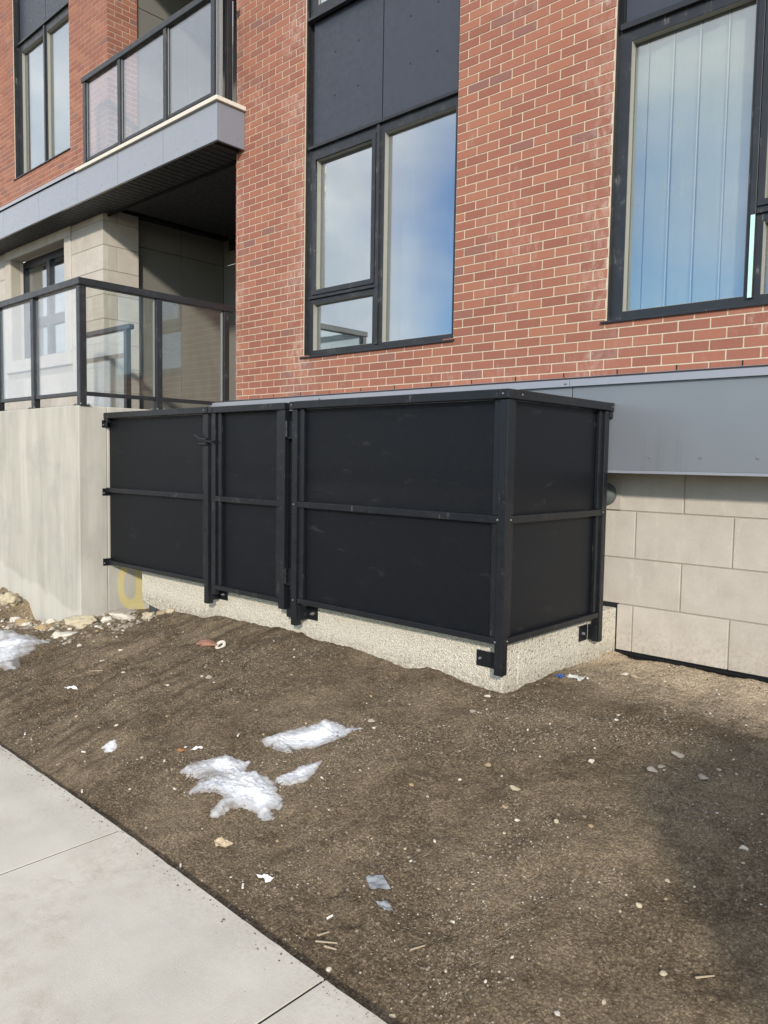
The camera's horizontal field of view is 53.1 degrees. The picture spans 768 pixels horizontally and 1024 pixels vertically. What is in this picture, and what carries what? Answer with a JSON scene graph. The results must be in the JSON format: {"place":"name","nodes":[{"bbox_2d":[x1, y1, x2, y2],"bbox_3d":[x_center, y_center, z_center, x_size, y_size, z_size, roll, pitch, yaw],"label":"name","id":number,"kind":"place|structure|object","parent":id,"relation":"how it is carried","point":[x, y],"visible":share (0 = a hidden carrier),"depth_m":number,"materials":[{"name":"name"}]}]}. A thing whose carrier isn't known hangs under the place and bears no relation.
{"place":"outdoors","nodes":[
{"label":"outdoors","id":0,"kind":"place"},
{"bbox_2d":[0,745,386,1023],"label":"sidewalk","id":1,"kind":"structure","parent":0,"point":[110,929],"depth_m":2.54,"materials":[{"name":"concrete"}]},
{"bbox_2d":[1,831,321,1023],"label":"sidewalk joint","id":2,"kind":"object","parent":1,"relation":"on","point":[259,1022],"visible":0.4,"depth_m":2.31,"materials":[{"name":"grey concrete"}]},
{"bbox_2d":[3,751,374,1018],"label":"soil crumbs","id":3,"kind":"object","parent":1,"relation":"on","point":[186,884],"visible":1,"depth_m":2.87,"materials":[{"name":"brown soil"}]},
{"bbox_2d":[0,587,767,1023],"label":"ground","id":4,"kind":"structure","parent":0,"point":[628,993],"depth_m":3.22,"materials":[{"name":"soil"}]},
{"bbox_2d":[0,592,20,606],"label":"stone","id":5,"kind":"object","parent":4,"relation":"on","point":[10,598],"visible":0.99,"depth_m":7.41,"materials":[{"name":"beige stone"}]},
{"bbox_2d":[9,616,20,621],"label":"stone","id":6,"kind":"object","parent":4,"relation":"on","point":[11,619],"visible":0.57,"depth_m":7.25,"materials":[{"name":"grey stone"}]},
{"bbox_2d":[0,629,50,670],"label":"snow patch","id":7,"kind":"object","parent":4,"relation":"on","point":[15,644],"visible":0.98,"depth_m":5.94,"materials":[{"name":"white snow"}]},
{"bbox_2d":[15,619,36,624],"bbox_3d":[-3.371,1.040,7.202,0.235,0.076,0.140,2,4,12],"label":"stone","id":8,"kind":"object","parent":4,"relation":"on","point":[19,621],"visible":0.58,"depth_m":7.18,"materials":[{"name":"brown stone"}]},
{"bbox_2d":[21,621,32,625],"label":"stone","id":9,"kind":"object","parent":4,"relation":"on","point":[27,624],"visible":0.65,"depth_m":7.00,"materials":[{"name":"white stone"}]},
{"bbox_2d":[34,624,52,629],"bbox_3d":[-2.943,0.999,6.644,0.163,0.059,0.122,0,4,-9],"label":"stone","id":10,"kind":"object","parent":4,"relation":"on","point":[42,626],"visible":0.84,"depth_m":6.61,"materials":[{"name":"brown stone"}]},
{"bbox_2d":[45,619,54,623],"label":"stone","id":11,"kind":"object","parent":4,"relation":"on","point":[48,621],"visible":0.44,"depth_m":7.07,"materials":[{"name":"grey stone"}]},
{"bbox_2d":[51,632,76,638],"bbox_3d":[-2.589,1.003,6.247,0.249,0.051,0.134,0,4,14],"label":"stone","id":12,"kind":"object","parent":4,"relation":"on","point":[59,634],"visible":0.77,"depth_m":6.21,"materials":[{"name":"grey stone"}]},
{"bbox_2d":[0,405,148,621],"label":"concrete wall","id":13,"kind":"structure","parent":4,"relation":"on","point":[54,511],"depth_m":7.08,"materials":[{"name":"grey concrete"}]},
{"bbox_2d":[0,277,233,410],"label":"terrace railing","id":14,"kind":"object","parent":13,"relation":"on","point":[80,285],"visible":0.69,"depth_m":7.26,"materials":[{"name":"black metal"}]},
{"bbox_2d":[64,614,97,628],"bbox_3d":[-2.591,0.949,6.582,0.304,0.130,0.200,-3,8,14],"label":"stone","id":15,"kind":"object","parent":4,"relation":"on","point":[79,622],"visible":0.83,"depth_m":6.52,"materials":[{"name":"beige stone"}]},
{"bbox_2d":[0,587,170,646],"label":"gravel","id":16,"kind":"structure","parent":4,"relation":"on","point":[125,626],"depth_m":6.49,"materials":[{"name":"grey gravel"}]},
{"bbox_2d":[101,616,111,622],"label":"stone","id":17,"kind":"object","parent":4,"relation":"on","point":[105,619],"visible":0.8,"depth_m":6.54,"materials":[{"name":"grey stone"}]},
{"bbox_2d":[102,739,117,752],"bbox_3d":[-1.450,1.238,4.055,0.094,0.053,0.110,-1,4,-21],"label":"snow patch","id":18,"kind":"object","parent":4,"relation":"on","point":[111,746],"visible":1,"depth_m":4.05,"materials":[{"name":"white snow"}]},
{"bbox_2d":[104,608,138,613],"bbox_3d":[-2.344,0.896,6.860,0.282,0.055,0.212,5,5,44],"label":"stone","id":19,"kind":"object","parent":4,"relation":"on","point":[122,610],"visible":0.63,"depth_m":6.84,"materials":[{"name":"grey stone"}]},
{"bbox_2d":[109,613,135,620],"bbox_3d":[-2.264,0.898,6.617,0.248,0.057,0.119,10,4,7],"label":"stone","id":20,"kind":"object","parent":4,"relation":"on","point":[122,616],"visible":0.96,"depth_m":6.58,"materials":[{"name":"grey stone"}]},
{"bbox_2d":[141,612,155,618],"bbox_3d":[-2.006,0.897,6.558,0.136,0.090,0.172,-6,0,-9],"label":"stone","id":21,"kind":"object","parent":4,"relation":"on","point":[145,615],"visible":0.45,"depth_m":6.52,"materials":[{"name":"beige stone"}]},
{"bbox_2d":[149,605,158,613],"bbox_3d":[-2.015,0.924,6.781,0.109,0.275,0.109,4,5,42],"label":"drain pipe","id":22,"kind":"object","parent":4,"relation":"on","point":[153,609],"visible":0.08,"depth_m":6.73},
{"bbox_2d":[166,608,174,613],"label":"stone","id":23,"kind":"object","parent":4,"relation":"on","point":[171,610],"visible":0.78,"depth_m":6.40,"materials":[{"name":"beige stone"}]},
{"bbox_2d":[196,639,217,646],"bbox_3d":[-1.235,0.919,5.373,0.148,0.047,0.094,6,12,19],"label":"brick fragment","id":24,"kind":"object","parent":4,"relation":"on","point":[207,642],"visible":1,"depth_m":5.35,"materials":[{"name":"red brick"}]},
{"bbox_2d":[215,640,225,648],"bbox_3d":[-1.140,0.930,5.359,0.084,0.024,0.084,-10,40,20],"label":"plastic ring","id":25,"kind":"object","parent":4,"relation":"on","point":[223,642],"visible":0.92,"depth_m":5.35,"materials":[{"name":"white plastic"}]},
{"bbox_2d":[214,836,232,847],"bbox_3d":[-0.672,1.371,3.180,0.086,0.025,0.053,3,5,32],"label":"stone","id":26,"kind":"object","parent":4,"relation":"on","point":[221,841],"visible":1,"depth_m":3.18,"materials":[{"name":"beige stone"}]},
{"bbox_2d":[180,755,282,820],"bbox_3d":[-0.704,1.274,3.558,0.360,0.104,0.683,-2,5,-34],"label":"snow patch","id":27,"kind":"object","parent":4,"relation":"on","point":[238,786],"visible":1,"depth_m":3.53,"materials":[{"name":"white snow"}]},
{"bbox_2d":[256,874,273,882],"bbox_3d":[-0.455,1.389,2.927,0.085,0.018,0.030,4,5,42],"label":"plastic scrap","id":28,"kind":"object","parent":4,"relation":"on","point":[267,877],"visible":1,"depth_m":2.92,"materials":[{"name":"white plastic"}]},
{"bbox_2d":[275,760,321,785],"bbox_3d":[-0.388,1.227,3.606,0.162,0.074,0.247,4,5,42],"label":"snow patch","id":29,"kind":"object","parent":4,"relation":"on","point":[302,773],"visible":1,"depth_m":3.59,"materials":[{"name":"white snow"}]},
{"bbox_2d":[261,719,362,752],"bbox_3d":[-0.375,1.145,3.943,0.518,0.088,0.280,0,4,-19],"label":"snow patch","id":30,"kind":"object","parent":4,"relation":"on","point":[320,733],"visible":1,"depth_m":3.92,"materials":[{"name":"white snow"}]},
{"bbox_2d":[315,940,336,943],"bbox_3d":[-0.193,1.438,2.567,0.075,0.004,0.006,1,4,7],"label":"wood splinter","id":31,"kind":"object","parent":4,"relation":"on","point":[325,942],"visible":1,"depth_m":2.57,"materials":[{"name":"beige wood"}]},
{"bbox_2d":[366,875,390,888],"bbox_3d":[-0.022,1.357,2.817,0.072,0.018,0.085,0,4,-16],"label":"plastic scrap","id":32,"kind":"object","parent":4,"relation":"on","point":[376,881],"visible":1,"depth_m":2.81,"materials":[{"name":"white plastic"}]},
{"bbox_2d":[142,571,615,692],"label":"concrete curb","id":33,"kind":"structure","parent":4,"relation":"on","point":[534,659],"depth_m":4.84,"materials":[{"name":"grey concrete"}]},
{"bbox_2d":[102,388,613,676],"bbox_3d":[-0.545,-0.026,5.896,4.294,1.526,1.208,4,5,42],"label":"screen fence","id":34,"kind":"object","parent":33,"relation":"on","point":[478,515],"visible":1,"depth_m":4.77,"materials":[{"name":"black metal"}]},
{"bbox_2d":[0,0,767,682],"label":"apartment building","id":35,"kind":"structure","parent":4,"relation":"on","point":[372,198],"depth_m":6.09,"materials":[{"name":"red brick"}]},
{"bbox_2d":[23,247,64,358],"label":"window","id":36,"kind":"structure","parent":35,"relation":"in","point":[45,270],"depth_m":12.00,"materials":[{"name":"clear glass"}]},
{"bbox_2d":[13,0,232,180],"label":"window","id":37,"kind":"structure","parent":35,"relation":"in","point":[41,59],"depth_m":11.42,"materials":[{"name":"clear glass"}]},
{"bbox_2d":[81,0,233,163],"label":"balcony railing","id":38,"kind":"object","parent":35,"relation":"on","point":[163,28],"visible":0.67,"depth_m":8.08,"materials":[{"name":"black metal"}]},
{"bbox_2d":[308,0,353,23],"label":"window","id":39,"kind":"structure","parent":35,"relation":"in","point":[320,9],"depth_m":6.93,"materials":[{"name":"black glass"}]},
{"bbox_2d":[299,0,460,358],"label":"window","id":40,"kind":"structure","parent":35,"relation":"in","point":[380,196],"depth_m":7.48,"materials":[{"name":"clear glass"}]},
{"bbox_2d":[600,0,767,323],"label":"window","id":41,"kind":"structure","parent":35,"relation":"in","point":[689,216],"depth_m":4.91,"materials":[{"name":"clear glass"}]},
{"bbox_2d":[376,900,394,911],"bbox_3d":[0.005,1.388,2.704,0.038,0.020,0.064,-2,5,-34],"label":"plastic scrap","id":42,"kind":"object","parent":4,"relation":"on","point":[385,904],"visible":1,"depth_m":2.71,"materials":[{"name":"white plastic"}]},
{"bbox_2d":[18,615,766,1012],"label":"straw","id":43,"kind":"object","parent":4,"relation":"on","point":[428,821],"visible":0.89,"depth_m":3.27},
{"bbox_2d":[509,785,520,790],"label":"stone","id":44,"kind":"object","parent":4,"relation":"on","point":[513,787],"visible":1,"depth_m":3.27,"materials":[{"name":"beige stone"}]},
{"bbox_2d":[555,674,588,680],"bbox_3d":[1.102,0.967,4.496,0.195,0.032,0.072,1,4,7],"label":"food wrapper","id":45,"kind":"object","parent":4,"relation":"on","point":[580,678],"visible":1,"depth_m":4.49,"materials":[{"name":"white plastic"}]},
{"bbox_2d":[647,766,657,772],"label":"stone","id":46,"kind":"object","parent":4,"relation":"on","point":[651,769],"visible":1,"depth_m":3.30,"materials":[{"name":"grey stone"}]},
{"bbox_2d":[659,970,666,975],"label":"pebble","id":47,"kind":"object","parent":4,"relation":"on","point":[662,972],"visible":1,"depth_m":2.30,"materials":[{"name":"beige stone"}]},
{"bbox_2d":[671,751,683,757],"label":"stone","id":48,"kind":"object","parent":4,"relation":"on","point":[677,754],"visible":1,"depth_m":3.44,"materials":[{"name":"grey stone"}]},
{"bbox_2d":[698,774,707,779],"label":"stone","id":49,"kind":"object","parent":4,"relation":"on","point":[701,777],"visible":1,"depth_m":3.23,"materials":[{"name":"grey stone"}]},
{"bbox_2d":[695,975,713,978],"bbox_3d":[0.949,1.373,2.270,0.060,0.004,0.006,0,4,-9],"label":"wood splinter","id":50,"kind":"object","parent":4,"relation":"on","point":[698,977],"visible":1,"depth_m":2.27,"materials":[{"name":"beige wood"}]},
{"bbox_2d":[739,845,748,850],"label":"stone","id":51,"kind":"object","parent":4,"relation":"on","point":[743,847],"visible":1,"depth_m":2.78,"materials":[{"name":"grey stone"}]},
{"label":"terrace floor","id":52,"kind":"structure","parent":0,"visible":0},
{"bbox_2d":[86,323,133,407],"bbox_3d":[-3.353,-1.634,9.221,1.268,1.104,0.070,4,5,42],"label":"divider railing","id":53,"kind":"object","parent":52,"relation":"on","point":[126,329],"visible":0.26,"depth_m":8.84,"materials":[{"name":"black metal"}]}
]}

